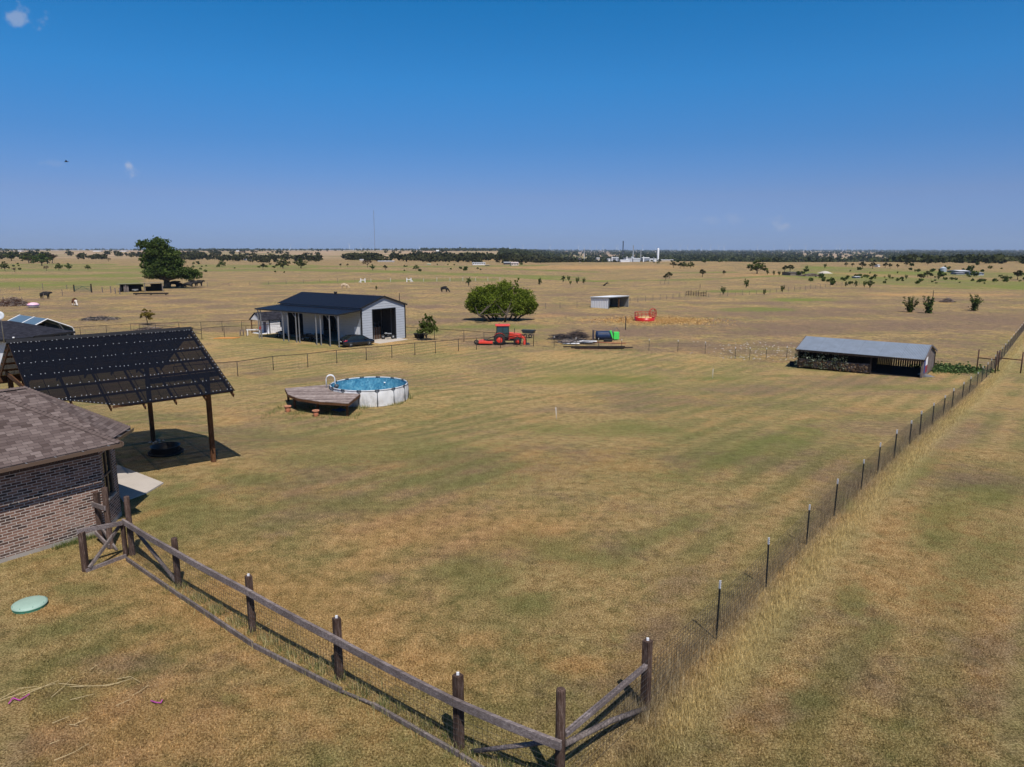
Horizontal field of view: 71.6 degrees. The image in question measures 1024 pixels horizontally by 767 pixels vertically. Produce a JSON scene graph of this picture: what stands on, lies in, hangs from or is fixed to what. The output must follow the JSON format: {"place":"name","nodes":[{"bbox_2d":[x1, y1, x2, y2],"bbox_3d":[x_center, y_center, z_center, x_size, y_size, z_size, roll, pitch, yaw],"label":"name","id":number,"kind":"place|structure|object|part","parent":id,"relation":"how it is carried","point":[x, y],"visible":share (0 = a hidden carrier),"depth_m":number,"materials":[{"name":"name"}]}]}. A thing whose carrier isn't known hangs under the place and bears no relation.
{"place":"outdoors","nodes":[
{"label":"outdoors","id":0,"kind":"place"},
{"bbox_2d":[117,465,162,501],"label":"patio","id":1,"kind":"structure","parent":0,"point":[132,484],"depth_m":29.05,"materials":[{"name":"concrete"}]},
{"bbox_2d":[148,439,164,443],"bbox_3d":[-18.423,3.007,36.861,0.746,0.110,0.764,0,11,0],"label":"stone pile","id":2,"kind":"object","parent":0,"point":[157,440],"visible":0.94,"depth_m":36.78,"materials":[{"name":"grey stone"}]},
{"bbox_2d":[276,329,286,337],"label":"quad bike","id":3,"kind":"object","parent":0,"point":[278,333],"visible":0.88,"depth_m":98.40,"materials":[{"name":"metal"}]},
{"bbox_2d":[162,577,566,766],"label":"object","id":4,"kind":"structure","parent":0,"point":[289,653],"depth_m":15.77,"materials":[{"name":"beige plant"}]},
{"bbox_2d":[0,250,1023,766],"bbox_3d":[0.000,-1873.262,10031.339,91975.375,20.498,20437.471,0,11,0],"label":"ground","id":5,"kind":"structure","parent":0,"point":[668,396],"depth_m":26.15,"materials":[{"name":"green plant"}]},
{"bbox_2d":[0,261,9,268],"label":"pasture tree","id":6,"kind":"object","parent":5,"relation":"on","point":[4,265],"visible":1,"depth_m":413.92,"materials":[{"name":"green plant"}]},
{"bbox_2d":[2,251,19,260],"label":"pasture tree","id":7,"kind":"object","parent":5,"relation":"on","point":[11,254],"visible":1,"depth_m":783.64,"materials":[{"name":"green plant"}]},
{"bbox_2d":[0,296,27,306],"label":"brush pile","id":8,"kind":"object","parent":5,"relation":"on","point":[12,301],"visible":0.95,"depth_m":154.68,"materials":[{"name":"brown wood"}]},
{"bbox_2d":[8,694,28,703],"bbox_3d":[-10.350,6.604,14.909,0.389,0.047,0.150,-10,14,-42],"label":"ribbon","id":9,"kind":"object","parent":5,"relation":"on","point":[17,699],"visible":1,"depth_m":14.88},
{"bbox_2d":[19,253,34,262],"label":"pasture tree","id":10,"kind":"object","parent":5,"relation":"on","point":[25,257],"visible":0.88,"depth_m":614.37,"materials":[{"name":"green plant"}]},
{"bbox_2d":[11,595,47,613],"bbox_3d":[-12.777,5.843,18.820,0.816,0.152,0.817,0,11,0],"label":"septic lid","id":11,"kind":"object","parent":5,"relation":"on","point":[30,604],"visible":1,"depth_m":18.68,"materials":[{"name":"green plastic"}]},
{"bbox_2d":[27,302,39,307],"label":"toy pool","id":12,"kind":"structure","parent":5,"relation":"on","point":[32,305],"depth_m":149.49,"materials":[{"name":"white paint"}]},
{"bbox_2d":[0,321,75,362],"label":"neighbour house","id":13,"kind":"structure","parent":5,"relation":"on","point":[15,330],"depth_m":72.35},
{"bbox_2d":[0,311,4,342],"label":"satellite dish","id":14,"kind":"object","parent":13,"relation":"on","point":[1,315],"visible":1,"depth_m":64.74,"materials":[{"name":"white metal"}]},
{"bbox_2d":[7,315,74,335],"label":"metal carport","id":15,"kind":"object","parent":5,"relation":"on","point":[47,322],"visible":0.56,"depth_m":88.47,"materials":[{"name":"white paint"}]},
{"bbox_2d":[30,253,51,265],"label":"pasture tree","id":16,"kind":"object","parent":5,"relation":"on","point":[42,259],"visible":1,"depth_m":539.67,"materials":[{"name":"green plant"}]},
{"bbox_2d":[39,291,51,298],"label":"cow","id":17,"kind":"object","parent":5,"relation":"on","point":[46,293],"visible":1,"depth_m":176.20},
{"bbox_2d":[40,253,54,263],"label":"pasture tree","id":18,"kind":"object","parent":5,"relation":"on","point":[48,255],"visible":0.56,"depth_m":601.06,"materials":[{"name":"green plant"}]},
{"bbox_2d":[0,386,133,562],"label":"brick house","id":19,"kind":"structure","parent":5,"relation":"on","point":[58,467],"depth_m":22.58,"materials":[{"name":"brick"}]},
{"bbox_2d":[102,450,116,500],"bbox_3d":[-13.806,3.067,24.261,0.152,1.715,1.004,-2,11,-13],"label":"window","id":20,"kind":"structure","parent":19,"relation":"in","point":[106,457],"depth_m":24.45,"materials":[{"name":"black glass"}]},
{"bbox_2d":[71,298,77,305],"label":"cow","id":21,"kind":"object","parent":5,"relation":"on","point":[74,300],"visible":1,"depth_m":155.07},
{"bbox_2d":[51,530,105,549],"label":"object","id":22,"kind":"object","parent":5,"relation":"on","point":[74,541],"visible":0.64,"depth_m":22.80,"materials":[{"name":"green plant"}]},
{"bbox_2d":[73,284,91,292],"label":"field gate","id":23,"kind":"structure","parent":5,"relation":"on","point":[90,288],"depth_m":203.55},
{"bbox_2d":[79,315,120,320],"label":"brush pile","id":24,"kind":"object","parent":5,"relation":"on","point":[105,318],"visible":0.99,"depth_m":123.37,"materials":[{"name":"wood"}]},
{"bbox_2d":[76,521,128,572],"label":"gate","id":25,"kind":"structure","parent":5,"relation":"on","point":[86,566],"depth_m":21.09,"materials":[{"name":"wood"}]},
{"bbox_2d":[91,487,117,550],"bbox_3d":[-12.960,4.284,22.615,1.446,2.230,0.284,9,14,39],"label":"gate post brace","id":26,"kind":"object","parent":5,"relation":"on","point":[101,534],"visible":0.73,"depth_m":22.46,"materials":[{"name":"wood"}]},
{"bbox_2d":[0,327,234,461],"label":"panel roof pergola","id":27,"kind":"object","parent":5,"relation":"on","point":[132,368],"visible":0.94,"depth_m":30.20,"materials":[{"name":"black"}]},
{"bbox_2d":[120,282,162,291],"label":"field shelter","id":28,"kind":"object","parent":5,"relation":"on","point":[126,287],"visible":1,"depth_m":210.32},
{"bbox_2d":[140,308,155,324],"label":"yellow sapling","id":29,"kind":"object","parent":5,"relation":"on","point":[147,314],"visible":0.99,"depth_m":115.43,"materials":[{"name":"green plant"}]},
{"bbox_2d":[133,326,163,330],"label":"brush pile","id":30,"kind":"object","parent":5,"relation":"on","point":[148,328],"visible":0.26,"depth_m":105.39,"materials":[{"name":"wood"}]},
{"bbox_2d":[133,293,168,294],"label":"feed trough","id":31,"kind":"object","parent":5,"relation":"on","point":[150,293],"visible":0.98,"depth_m":193.06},
{"bbox_2d":[147,442,183,456],"bbox_3d":[-16.719,3.188,34.292,1.600,0.420,1.600,0,11,0],"label":"fire pit","id":32,"kind":"object","parent":5,"relation":"on","point":[165,449],"visible":1,"depth_m":34.04,"materials":[{"name":"black metal"}]},
{"bbox_2d":[73,320,259,333],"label":"pipe fence","id":33,"kind":"object","parent":5,"relation":"on","point":[173,326],"visible":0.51,"depth_m":104.18,"materials":[{"name":"metal"}]},
{"bbox_2d":[135,235,202,287],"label":"oak tree","id":34,"kind":"object","parent":5,"relation":"on","point":[161,259],"visible":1,"depth_m":222.32,"materials":[{"name":"green plant"}]},
{"bbox_2d":[139,324,201,337],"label":"pipe gate","id":35,"kind":"structure","parent":5,"relation":"on","point":[163,326],"depth_m":102.16,"materials":[{"name":"metal"}]},
{"bbox_2d":[170,281,179,286],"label":"cow","id":36,"kind":"object","parent":5,"relation":"on","point":[174,282],"visible":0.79,"depth_m":229.50},
{"bbox_2d":[175,283,184,287],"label":"cow","id":37,"kind":"object","parent":5,"relation":"on","point":[179,284],"visible":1,"depth_m":229.70},
{"bbox_2d":[183,282,194,286],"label":"cow","id":38,"kind":"object","parent":5,"relation":"on","point":[189,283],"visible":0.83,"depth_m":234.40},
{"bbox_2d":[207,337,239,338],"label":"orange board","id":39,"kind":"object","parent":5,"relation":"on","point":[224,338],"visible":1,"depth_m":97.62,"materials":[{"name":"orange wood"}]},
{"bbox_2d":[201,324,277,336],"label":"pipe fence","id":40,"kind":"object","parent":5,"relation":"on","point":[238,326],"visible":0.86,"depth_m":100.06,"materials":[{"name":"metal"}]},
{"bbox_2d":[0,248,492,251],"bbox_3d":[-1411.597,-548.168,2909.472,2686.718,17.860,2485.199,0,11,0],"label":"hill trees","id":41,"kind":"object","parent":5,"relation":"on","point":[278,249],"visible":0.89,"depth_m":2752.43,"materials":[{"name":"green plant"}]},
{"bbox_2d":[249,311,281,333],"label":"white playhouse","id":42,"kind":"object","parent":5,"relation":"on","point":[273,318],"visible":0.55,"depth_m":103.89,"materials":[{"name":"white wood"}]},
{"bbox_2d":[275,258,290,265],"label":"pasture tree","id":43,"kind":"object","parent":5,"relation":"on","point":[284,262],"visible":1,"depth_m":488.42,"materials":[{"name":"green plant"}]},
{"bbox_2d":[284,405,290,411],"bbox_3d":[-15.027,1.694,47.625,0.470,0.410,0.463,0,11,0],"label":"flower pot","id":44,"kind":"object","parent":5,"relation":"on","point":[287,407],"visible":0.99,"depth_m":47.49,"materials":[{"name":"ceramic"}]},
{"bbox_2d":[293,259,307,267],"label":"pasture tree","id":45,"kind":"object","parent":5,"relation":"on","point":[300,263],"visible":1,"depth_m":486.75,"materials":[{"name":"green plant"}]},
{"bbox_2d":[300,333,313,340],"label":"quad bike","id":46,"kind":"object","parent":5,"relation":"on","point":[302,337],"visible":0.77,"depth_m":95.09,"materials":[{"name":"metal"}]},
{"bbox_2d":[260,404,365,418],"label":"deck weeds","id":47,"kind":"object","parent":5,"relation":"on","point":[301,411],"visible":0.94,"depth_m":47.10,"materials":[{"name":"plant"}]},
{"bbox_2d":[312,409,318,416],"bbox_3d":[-12.793,1.936,46.337,0.470,0.410,0.463,0,11,0],"label":"flower pot","id":48,"kind":"object","parent":5,"relation":"on","point":[315,412],"visible":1,"depth_m":46.21,"materials":[{"name":"ceramic"}]},
{"bbox_2d":[305,333,325,340],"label":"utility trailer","id":49,"kind":"object","parent":5,"relation":"on","point":[314,336],"visible":0.77,"depth_m":94.99,"materials":[{"name":"black metal"}]},
{"bbox_2d":[285,385,360,415],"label":"pool deck","id":50,"kind":"structure","parent":5,"relation":"on","point":[317,395],"depth_m":48.10,"materials":[{"name":"brown wood"}]},
{"bbox_2d":[326,374,335,387],"bbox_3d":[-12.945,0.121,50.853,0.715,1.549,0.376,-2,11,-12],"label":"pool ladder","id":51,"kind":"object","parent":50,"relation":"on","point":[326,379],"visible":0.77,"depth_m":50.64,"materials":[{"name":"white paint"}]},
{"bbox_2d":[0,250,649,262],"bbox_3d":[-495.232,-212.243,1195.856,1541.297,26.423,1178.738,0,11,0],"label":"tree belt","id":52,"kind":"object","parent":5,"relation":"on","point":[438,256],"visible":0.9,"depth_m":826.47,"materials":[{"name":"green plant"}]},
{"bbox_2d":[254,291,407,346],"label":"metal barn","id":53,"kind":"structure","parent":5,"relation":"on","point":[334,316],"depth_m":96.46,"materials":[{"name":"grey metal"}]},
{"bbox_2d":[354,327,359,333],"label":"side door","id":54,"kind":"structure","parent":53,"relation":"in","point":[356,329],"depth_m":92.24,"materials":[{"name":"white paint"}]},
{"bbox_2d":[373,327,380,338],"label":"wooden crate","id":55,"kind":"object","parent":53,"relation":"in","point":[375,329],"visible":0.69,"depth_m":96.58,"materials":[{"name":"brown wood"}]},
{"bbox_2d":[381,331,394,338],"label":"motorcycle","id":56,"kind":"object","parent":53,"relation":"on","point":[391,336],"visible":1,"depth_m":96.69,"materials":[{"name":"metal"}]},
{"bbox_2d":[338,334,374,346],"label":"parked car","id":57,"kind":"object","parent":5,"relation":"on","point":[350,340],"visible":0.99,"depth_m":89.38,"materials":[{"name":"black paint"}]},
{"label":"windows","id":58,"kind":"part","parent":57,"relation":"part of","materials":[{"name":"black glass"}]},
{"bbox_2d":[329,376,408,406],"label":"round pool","id":59,"kind":"structure","parent":5,"relation":"on","point":[377,391],"depth_m":50.66,"materials":[{"name":"white plastic"}]},
{"bbox_2d":[328,393,414,408],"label":"pool weeds","id":60,"kind":"object","parent":5,"relation":"on","point":[402,402],"visible":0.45,"depth_m":49.48,"materials":[{"name":"plant"}]},
{"bbox_2d":[217,335,533,376],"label":"pipe fence","id":61,"kind":"object","parent":5,"relation":"on","point":[366,351],"visible":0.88,"depth_m":78.39,"materials":[{"name":"metal"}]},
{"bbox_2d":[121,496,652,766],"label":"rail fence","id":62,"kind":"object","parent":5,"relation":"on","point":[559,742],"visible":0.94,"depth_m":14.37,"materials":[{"name":"wood"}]},
{"bbox_2d":[414,333,424,337],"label":"black tub","id":63,"kind":"object","parent":5,"relation":"on","point":[422,335],"visible":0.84,"depth_m":97.77,"materials":[{"name":"plastic"}]},
{"bbox_2d":[416,313,438,339],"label":"young tree","id":64,"kind":"object","parent":5,"relation":"on","point":[427,326],"visible":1,"depth_m":95.36,"materials":[{"name":"green plant"}]},
{"bbox_2d":[441,286,449,291],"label":"cow","id":65,"kind":"object","parent":5,"relation":"on","point":[444,287],"visible":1,"depth_m":201.50},
{"bbox_2d":[406,327,533,345],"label":"pipe fence","id":66,"kind":"object","parent":5,"relation":"on","point":[474,335],"visible":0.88,"depth_m":93.22,"materials":[{"name":"metal"}]},
{"bbox_2d":[472,262,484,264],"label":"mobile home","id":67,"kind":"object","parent":5,"relation":"on","point":[478,263],"visible":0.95,"depth_m":580.93,"materials":[{"name":"white paint"}]},
{"bbox_2d":[464,278,538,321],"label":"tree clump","id":68,"kind":"object","parent":5,"relation":"on","point":[501,298],"visible":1,"depth_m":120.24,"materials":[{"name":"green plant"}]},
{"bbox_2d":[474,324,529,344],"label":"red tractor","id":69,"kind":"object","parent":5,"relation":"on","point":[501,329],"visible":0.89,"depth_m":91.01,"materials":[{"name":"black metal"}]},
{"bbox_2d":[0,247,1023,254],"bbox_3d":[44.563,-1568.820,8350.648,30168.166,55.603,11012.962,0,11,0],"label":"forest","id":70,"kind":"object","parent":5,"relation":"on","point":[800,251],"visible":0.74,"depth_m":4884.95,"materials":[{"name":"green plant"}]},
{"bbox_2d":[12,259,1023,284],"bbox_3d":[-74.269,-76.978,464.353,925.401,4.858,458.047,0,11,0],"label":"brush","id":71,"kind":"object","parent":5,"relation":"on","point":[939,273],"visible":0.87,"depth_m":321.70,"materials":[{"name":"green plant"}]},
{"bbox_2d":[546,333,573,339],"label":"brush pile","id":72,"kind":"object","parent":5,"relation":"on","point":[559,336],"visible":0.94,"depth_m":96.51,"materials":[{"name":"grey wood"}]},
{"bbox_2d":[552,337,597,343],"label":"pile","id":73,"kind":"object","parent":5,"relation":"on","point":[574,340],"visible":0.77,"depth_m":92.84,"materials":[{"name":"grey metal"}]},
{"bbox_2d":[567,328,589,338],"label":"brush pile","id":74,"kind":"object","parent":5,"relation":"on","point":[577,333],"visible":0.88,"depth_m":97.89,"materials":[{"name":"wood"}]},
{"bbox_2d":[563,346,632,348],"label":"timber stack","id":75,"kind":"object","parent":5,"relation":"on","point":[599,347],"visible":0.98,"depth_m":87.33,"materials":[{"name":"wood"}]},
{"bbox_2d":[592,327,619,339],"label":"blue tank","id":76,"kind":"object","parent":5,"relation":"on","point":[601,335],"visible":0.96,"depth_m":95.78,"materials":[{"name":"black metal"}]},
{"bbox_2d":[593,342,625,343],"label":"rusty pipes","id":77,"kind":"object","parent":5,"relation":"on","point":[611,342],"visible":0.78,"depth_m":92.70,"materials":[{"name":"orange metal"}]},
{"bbox_2d":[591,295,629,308],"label":"shed","id":78,"kind":"structure","parent":5,"relation":"on","point":[605,302],"depth_m":148.79,"materials":[{"name":"grey paint"}]},
{"bbox_2d":[610,330,618,339],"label":"green sheet","id":79,"kind":"object","parent":5,"relation":"on","point":[615,335],"visible":1,"depth_m":95.69,"materials":[{"name":"green plastic"}]},
{"bbox_2d":[632,258,639,261],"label":"plant building","id":80,"kind":"structure","parent":5,"relation":"on","point":[635,259],"depth_m":1099.97,"materials":[{"name":"metal"}]},
{"bbox_2d":[634,311,654,321],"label":"hay ring","id":81,"kind":"object","parent":5,"relation":"on","point":[636,318],"visible":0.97,"depth_m":121.01,"materials":[{"name":"red paint"}]},
{"bbox_2d":[641,257,649,261],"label":"plant building","id":82,"kind":"structure","parent":5,"relation":"on","point":[646,258],"depth_m":1107.71,"materials":[{"name":"white metal"}]},
{"bbox_2d":[538,338,794,359],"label":"wire fence","id":83,"kind":"object","parent":5,"relation":"on","point":[684,351],"visible":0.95,"depth_m":83.83,"materials":[{"name":"grey metal"}]},
{"bbox_2d":[579,315,773,326],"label":"scattered hay","id":84,"kind":"object","parent":5,"relation":"on","point":[669,320],"visible":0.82,"depth_m":121.53,"materials":[{"name":"plant"}]},
{"bbox_2d":[686,290,706,296],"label":"corral","id":85,"kind":"object","parent":5,"relation":"on","point":[698,293],"visible":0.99,"depth_m":187.56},
{"bbox_2d":[690,341,793,360],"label":"weeds","id":86,"kind":"object","parent":5,"relation":"on","point":[754,352],"visible":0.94,"depth_m":85.75,"materials":[{"name":"plant"}]},
{"bbox_2d":[642,280,870,301],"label":"wire fence","id":87,"kind":"object","parent":5,"relation":"on","point":[756,292],"visible":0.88,"depth_m":199.06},
{"bbox_2d":[746,260,767,273],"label":"pasture tree","id":88,"kind":"object","parent":5,"relation":"on","point":[757,266],"visible":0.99,"depth_m":357.85,"materials":[{"name":"green plant"}]},
{"bbox_2d":[498,247,1023,263],"bbox_3d":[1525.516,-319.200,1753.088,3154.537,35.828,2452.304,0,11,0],"label":"forest","id":89,"kind":"object","parent":5,"relation":"on","point":[999,258],"visible":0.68,"depth_m":1293.51,"materials":[{"name":"green plant"}]},
{"bbox_2d":[782,272,801,275],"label":"old barn","id":90,"kind":"structure","parent":5,"relation":"on","point":[789,273],"depth_m":331.69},
{"bbox_2d":[580,334,1023,766],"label":"tall dry grass","id":91,"kind":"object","parent":5,"relation":"on","point":[905,459],"visible":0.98,"depth_m":18.77,"materials":[{"name":"beige plant"}]},
{"bbox_2d":[798,273,818,275],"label":"building","id":92,"kind":"structure","parent":5,"relation":"on","point":[811,274],"depth_m":320.02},
{"bbox_2d":[651,324,1023,700],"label":"wire fence","id":93,"kind":"object","parent":5,"relation":"on","point":[1016,335],"visible":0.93,"depth_m":23.45,"materials":[{"name":"grey metal"}]},
{"bbox_2d":[794,336,937,377],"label":"loafing shed","id":94,"kind":"structure","parent":5,"relation":"on","point":[850,355],"depth_m":70.76,"materials":[{"name":"grey metal"}]},
{"bbox_2d":[902,295,918,311],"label":"spiky bush","id":95,"kind":"object","parent":5,"relation":"on","point":[910,306],"visible":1,"depth_m":138.59,"materials":[{"name":"green plant"}]},
{"bbox_2d":[922,296,934,313],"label":"spiky bush","id":96,"kind":"object","parent":5,"relation":"on","point":[928,305],"visible":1,"depth_m":136.46,"materials":[{"name":"green plant"}]},
{"bbox_2d":[938,298,955,302],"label":"brush pile","id":97,"kind":"object","parent":5,"relation":"on","point":[947,300],"visible":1,"depth_m":165.04,"materials":[{"name":"wood"}]},
{"bbox_2d":[907,361,999,374],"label":"green weeds","id":98,"kind":"object","parent":5,"relation":"on","point":[950,368],"visible":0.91,"depth_m":70.67,"materials":[{"name":"green plant"}]},
{"bbox_2d":[950,272,964,274],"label":"ranch shed","id":99,"kind":"structure","parent":5,"relation":"on","point":[957,273],"depth_m":344.03,"materials":[{"name":"grey metal"}]},
{"bbox_2d":[947,270,969,271],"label":"ranch barn","id":100,"kind":"structure","parent":5,"relation":"on","point":[958,271],"depth_m":371.68,"materials":[{"name":"white metal"}]},
{"bbox_2d":[968,294,983,310],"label":"spiky bush","id":101,"kind":"object","parent":5,"relation":"on","point":[976,303],"visible":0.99,"depth_m":142.09,"materials":[{"name":"green plant"}]},
{"bbox_2d":[976,349,998,371],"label":"pipe brace","id":102,"kind":"object","parent":5,"relation":"on","point":[978,357],"visible":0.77,"depth_m":70.12,"materials":[{"name":"metal"}]},
{"bbox_2d":[997,350,1023,372],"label":"pipe brace","id":103,"kind":"object","parent":5,"relation":"on","point":[999,358],"visible":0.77,"depth_m":70.23,"materials":[{"name":"metal"}]},
{"bbox_2d":[1013,270,1022,279],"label":"pasture tree","id":104,"kind":"object","parent":5,"relation":"on","point":[1018,273],"visible":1,"depth_m":285.77,"materials":[{"name":"green plant"}]},
{"bbox_2d":[0,0,1023,249],"label":"sky","id":105,"kind":"structure","parent":0,"point":[193,124],"materials":[{"name":"blue"}]},
{"bbox_2d":[521,329,535,337],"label":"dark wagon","id":106,"kind":"object","parent":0,"point":[529,331],"visible":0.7,"depth_m":98.06,"materials":[{"name":"metal"}]},
{"bbox_2d":[614,382,981,731],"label":"seed grass","id":107,"kind":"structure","parent":0,"point":[703,651],"depth_m":19.29,"materials":[{"name":"beige plant"}]}
]}

